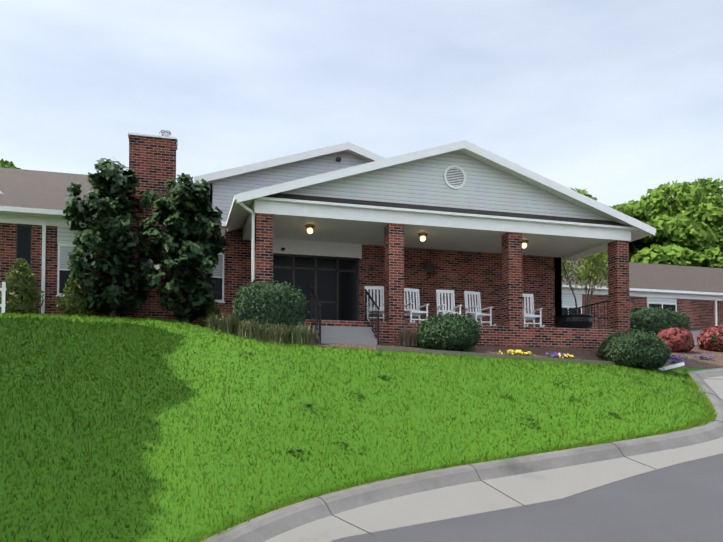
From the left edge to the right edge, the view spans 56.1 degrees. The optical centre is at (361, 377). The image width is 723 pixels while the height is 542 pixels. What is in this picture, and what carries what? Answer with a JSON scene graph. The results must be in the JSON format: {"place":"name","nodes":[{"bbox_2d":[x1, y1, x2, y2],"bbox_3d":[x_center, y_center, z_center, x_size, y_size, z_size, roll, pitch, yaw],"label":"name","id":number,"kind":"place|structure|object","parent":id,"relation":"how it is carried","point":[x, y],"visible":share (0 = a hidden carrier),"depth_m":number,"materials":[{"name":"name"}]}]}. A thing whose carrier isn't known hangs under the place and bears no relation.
{"place":"outdoors","nodes":[
{"label":"outdoors","id":0,"kind":"place"},
{"bbox_2d":[0,312,722,541],"bbox_3d":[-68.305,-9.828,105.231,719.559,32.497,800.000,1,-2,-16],"label":"ground","id":1,"kind":"structure","parent":0,"point":[694,363],"depth_m":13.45,"materials":[{"name":"green plant"}]},
{"bbox_2d":[0,282,5,313],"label":"picket fence","id":2,"kind":"object","parent":1,"relation":"on","point":[3,304],"visible":0.79,"depth_m":19.05,"materials":[{"name":"white wood"}]},
{"bbox_2d":[0,158,20,168],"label":"tree","id":3,"kind":"object","parent":1,"relation":"on","point":[5,164],"depth_m":44.86,"materials":[{"name":"green plant"}]},
{"bbox_2d":[0,258,44,314],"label":"shrub","id":4,"kind":"object","parent":1,"relation":"on","point":[14,304],"visible":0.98,"depth_m":19.68,"materials":[{"name":"green plant"}]},
{"bbox_2d":[54,276,96,316],"bbox_3d":[-8.481,-2.463,20.222,0.994,1.446,1.027,-1,-2,35],"label":"shrub","id":5,"kind":"object","parent":1,"relation":"on","point":[71,304],"visible":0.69,"depth_m":20.03,"materials":[{"name":"green plant"}]},
{"bbox_2d":[62,157,163,317],"bbox_3d":[-7.302,-4.123,20.321,2.984,4.985,3.172,1,-2,-16],"label":"magnolia tree","id":6,"kind":"object","parent":1,"relation":"on","point":[107,234],"visible":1,"depth_m":19.77,"materials":[{"name":"green plant"}]},
{"bbox_2d":[127,129,177,320],"bbox_3d":[-6.608,-4.473,21.413,1.480,6.870,0.960,1,-2,-16],"label":"chimney","id":7,"kind":"object","parent":1,"relation":"on","point":[152,161],"visible":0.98,"depth_m":21.01,"materials":[{"name":"brick"}]},
{"bbox_2d":[139,173,229,323],"bbox_3d":[-5.155,-3.689,19.874,2.598,4.605,2.459,1,-2,-16],"label":"magnolia tree","id":8,"kind":"object","parent":1,"relation":"on","point":[188,238],"visible":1,"depth_m":19.49,"materials":[{"name":"green plant"}]},
{"bbox_2d":[197,305,224,328],"bbox_3d":[-4.742,-1.740,21.576,0.942,1.301,0.914,-1,-2,35],"label":"shrub","id":9,"kind":"object","parent":1,"relation":"on","point":[213,308],"visible":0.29,"depth_m":21.45,"materials":[{"name":"green plant"}]},
{"bbox_2d":[201,311,238,335],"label":"ornamental grass","id":10,"kind":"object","parent":1,"relation":"on","point":[219,324],"depth_m":18.10,"materials":[{"name":"green plant"}]},
{"bbox_2d":[231,280,308,334],"bbox_3d":[-2.532,-1.748,18.611,2.096,1.901,1.986,1,-2,-16],"label":"bush","id":11,"kind":"object","parent":1,"relation":"on","point":[271,302],"visible":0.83,"depth_m":17.92,"materials":[{"name":"green plant"}]},
{"bbox_2d":[232,318,322,344],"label":"ornamental grass","id":12,"kind":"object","parent":1,"relation":"on","point":[283,333],"depth_m":17.42,"materials":[{"name":"green plant"}]},
{"bbox_2d":[0,142,722,328],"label":"building","id":13,"kind":"structure","parent":1,"relation":"on","point":[37,234],"depth_m":23.76,"materials":[{"name":"brick"}]},
{"bbox_2d":[178,333,693,451],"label":"lawn weeds","id":14,"kind":"object","parent":1,"relation":"on","point":[385,375],"visible":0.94,"depth_m":15.66,"materials":[{"name":"green plant"}]},
{"bbox_2d":[225,140,655,348],"bbox_3d":[2.587,-3.715,22.748,13.900,7.050,5.230,1,-2,-16],"label":"porch","id":15,"kind":"object","parent":1,"relation":"on","point":[396,205],"visible":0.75,"depth_m":21.35,"materials":[{"name":"brick"}]},
{"bbox_2d":[310,286,321,342],"bbox_3d":[-1.325,-1.842,19.519,0.050,1.835,1.457,1,-2,-16],"label":"stair rail","id":16,"kind":"object","parent":15,"relation":"attached to","point":[318,302],"visible":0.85,"depth_m":19.36,"materials":[{"name":"black metal"}]},
{"bbox_2d":[364,289,379,344],"bbox_3d":[0.302,-1.826,19.976,0.050,1.835,1.457,1,-2,-16],"label":"stair rail","id":17,"kind":"object","parent":15,"relation":"attached to","point":[376,332],"visible":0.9,"depth_m":19.77,"materials":[{"name":"black metal"}]},
{"bbox_2d":[364,286,383,321],"bbox_3d":[0.449,-2.308,21.499,0.655,1.315,1.174,0,-2,-8],"label":"rocking chair","id":18,"kind":"object","parent":15,"relation":"on","point":[381,288],"visible":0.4,"depth_m":21.79,"materials":[{"name":"white wood"}]},
{"bbox_2d":[281,224,528,276],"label":"porch lights","id":19,"kind":"object","parent":15,"relation":"attached to","point":[429,267],"visible":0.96,"depth_m":23.16},
{"bbox_2d":[404,288,428,322],"bbox_3d":[1.717,-2.292,21.959,0.655,1.315,1.174,1,-2,-22],"label":"rocking chair","id":20,"kind":"object","parent":15,"relation":"on","point":[414,312],"visible":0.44,"depth_m":22.15,"materials":[{"name":"white wood"}]},
{"bbox_2d":[436,290,461,314],"bbox_3d":[2.848,-2.283,22.224,0.655,1.315,1.175,0,-2,-12],"label":"rocking chair","id":21,"kind":"object","parent":15,"relation":"on","point":[453,307],"visible":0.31,"depth_m":22.49,"materials":[{"name":"white wood"}]},
{"bbox_2d":[444,165,465,188],"bbox_3d":[2.928,-6.287,21.215,0.750,0.750,0.030,1,-2,-16],"label":"gable vent","id":22,"kind":"object","parent":15,"relation":"attached to","point":[454,178],"visible":0.94,"depth_m":21.21,"materials":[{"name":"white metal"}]},
{"bbox_2d":[464,291,495,325],"bbox_3d":[3.870,-2.271,22.562,0.655,1.315,1.174,1,-2,-26],"label":"rocking chair","id":23,"kind":"object","parent":15,"relation":"on","point":[478,314],"visible":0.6,"depth_m":22.72,"materials":[{"name":"white wood"}]},
{"bbox_2d":[523,294,544,326],"bbox_3d":[5.671,-2.254,23.016,0.655,1.315,1.174,0,-2,-10],"label":"rocking chair","id":24,"kind":"object","parent":15,"relation":"on","point":[528,316],"visible":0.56,"depth_m":23.23,"materials":[{"name":"white wood"}]},
{"bbox_2d":[554,314,593,328],"bbox_3d":[7.531,-1.873,24.087,1.360,0.638,1.360,1,-2,-16],"label":"planter","id":25,"kind":"object","parent":15,"relation":"on","point":[581,321],"visible":0.67,"depth_m":23.56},
{"bbox_2d":[567,300,640,330],"bbox_3d":[8.947,-1.896,25.639,4.584,1.420,2.230,3,-4,-57],"label":"porch railing","id":26,"kind":"object","parent":15,"relation":"on","point":[604,318],"visible":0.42,"depth_m":24.59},
{"bbox_2d":[414,311,481,351],"bbox_3d":[2.473,-1.265,19.587,1.983,1.332,1.956,1,-2,-16],"label":"boxwood bush","id":27,"kind":"object","parent":1,"relation":"on","point":[452,332],"visible":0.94,"depth_m":19.02,"materials":[{"name":"green plant"}]},
{"bbox_2d":[187,369,717,541],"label":"lawn edge fringe","id":28,"kind":"object","parent":1,"relation":"on","point":[710,410],"visible":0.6,"depth_m":13.46,"materials":[{"name":"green plant"}]},
{"bbox_2d":[374,346,679,368],"bbox_3d":[5.361,-0.546,19.744,11.185,0.354,0.090,1,-2,-26],"label":"bed edging","id":29,"kind":"object","parent":1,"relation":"on","point":[382,348],"visible":0.54,"depth_m":18.89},
{"bbox_2d":[498,349,580,358],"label":"yellow flowers","id":30,"kind":"object","parent":1,"relation":"on","point":[518,352],"visible":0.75,"depth_m":19.85,"materials":[{"name":"yellow plant"}]},
{"bbox_2d":[565,186,597,200],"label":"tree","id":31,"kind":"object","parent":1,"relation":"on","point":[583,192],"depth_m":67.96,"materials":[{"name":"green plant"}]},
{"bbox_2d":[561,250,607,313],"bbox_3d":[9.479,-3.779,29.509,3.783,5.535,4.268,-2,-3,37],"label":"crape myrtle tree","id":32,"kind":"object","parent":1,"relation":"on","point":[591,274],"visible":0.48,"depth_m":29.36,"materials":[{"name":"green plant"}]},
{"bbox_2d":[581,205,650,260],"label":"tree","id":33,"kind":"object","parent":1,"relation":"on","point":[632,252],"visible":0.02,"depth_m":52.59,"materials":[{"name":"green plant"}]},
{"bbox_2d":[545,352,713,363],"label":"purple flowers","id":34,"kind":"object","parent":1,"relation":"on","point":[673,361],"visible":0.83,"depth_m":23.04,"materials":[{"name":"purple plant"}]},
{"bbox_2d":[595,329,674,369],"bbox_3d":[8.584,-0.858,21.373,2.264,1.364,2.014,1,-2,-16],"label":"boxwood bush","id":35,"kind":"object","parent":1,"relation":"on","point":[643,349],"visible":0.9,"depth_m":20.70,"materials":[{"name":"green plant"}]},
{"bbox_2d":[630,306,690,334],"bbox_3d":[12.062,-1.998,27.961,3.331,1.939,1.744,1,-2,-16],"label":"hedge bush","id":36,"kind":"object","parent":1,"relation":"on","point":[655,320],"visible":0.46,"depth_m":27.32,"materials":[{"name":"green plant"}]},
{"bbox_2d":[612,201,722,267],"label":"tree","id":37,"kind":"object","parent":1,"relation":"on","point":[684,238],"visible":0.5,"depth_m":49.63,"materials":[{"name":"green plant"}]},
{"bbox_2d":[624,180,712,218],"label":"tree","id":38,"kind":"object","parent":1,"relation":"on","point":[655,201],"visible":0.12,"depth_m":58.73,"materials":[{"name":"green plant"}]},
{"bbox_2d":[657,362,684,370],"bbox_3d":[9.601,-0.304,21.445,1.094,0.373,0.320,0,-2,9],"label":"downspout splash block","id":39,"kind":"object","parent":1,"relation":"on","point":[674,366],"depth_m":21.26,"materials":[{"name":"white plastic"}]},
{"bbox_2d":[657,328,694,351],"bbox_3d":[11.994,-1.447,25.961,1.398,0.987,1.299,1,-2,-16],"label":"azalea bush","id":40,"kind":"object","parent":1,"relation":"on","point":[680,339],"visible":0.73,"depth_m":25.48,"materials":[{"name":"pink plant"}]},
{"bbox_2d":[665,178,722,252],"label":"tree","id":41,"kind":"object","parent":1,"relation":"on","point":[713,189],"visible":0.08,"depth_m":66.65,"materials":[{"name":"green plant"}]},
{"bbox_2d":[696,325,722,350],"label":"azalea bush","id":42,"kind":"object","parent":1,"relation":"on","point":[711,338],"visible":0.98,"depth_m":26.32,"materials":[{"name":"pink plant"}]},
{"bbox_2d":[710,226,722,248],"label":"tree","id":43,"kind":"object","parent":1,"relation":"on","point":[719,231],"visible":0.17,"depth_m":60.37,"materials":[{"name":"green plant"}]},
{"bbox_2d":[0,0,722,217],"label":"sky","id":44,"kind":"structure","parent":0,"point":[616,101],"materials":[{"name":"white"}]},
{"bbox_2d":[390,326,417,345],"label":"ornamental grass","id":45,"kind":"object","parent":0,"point":[406,338],"depth_m":19.54,"materials":[{"name":"brown plant"}]},
{"bbox_2d":[332,328,722,541],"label":"road asphalt","id":46,"kind":"structure","parent":0,"point":[681,502],"depth_m":10.54,"materials":[{"name":"grey asphalt"}]},
{"bbox_2d":[201,367,722,541],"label":"kerb and gutter","id":47,"kind":"structure","parent":46,"relation":"on","point":[429,496],"depth_m":12.13,"materials":[{"name":"grey concrete"}]},
{"bbox_2d":[316,372,721,535],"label":"kerb joints","id":48,"kind":"object","parent":47,"relation":"attached to","point":[493,487],"visible":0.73,"depth_m":12.08,"materials":[{"name":"grey concrete"}]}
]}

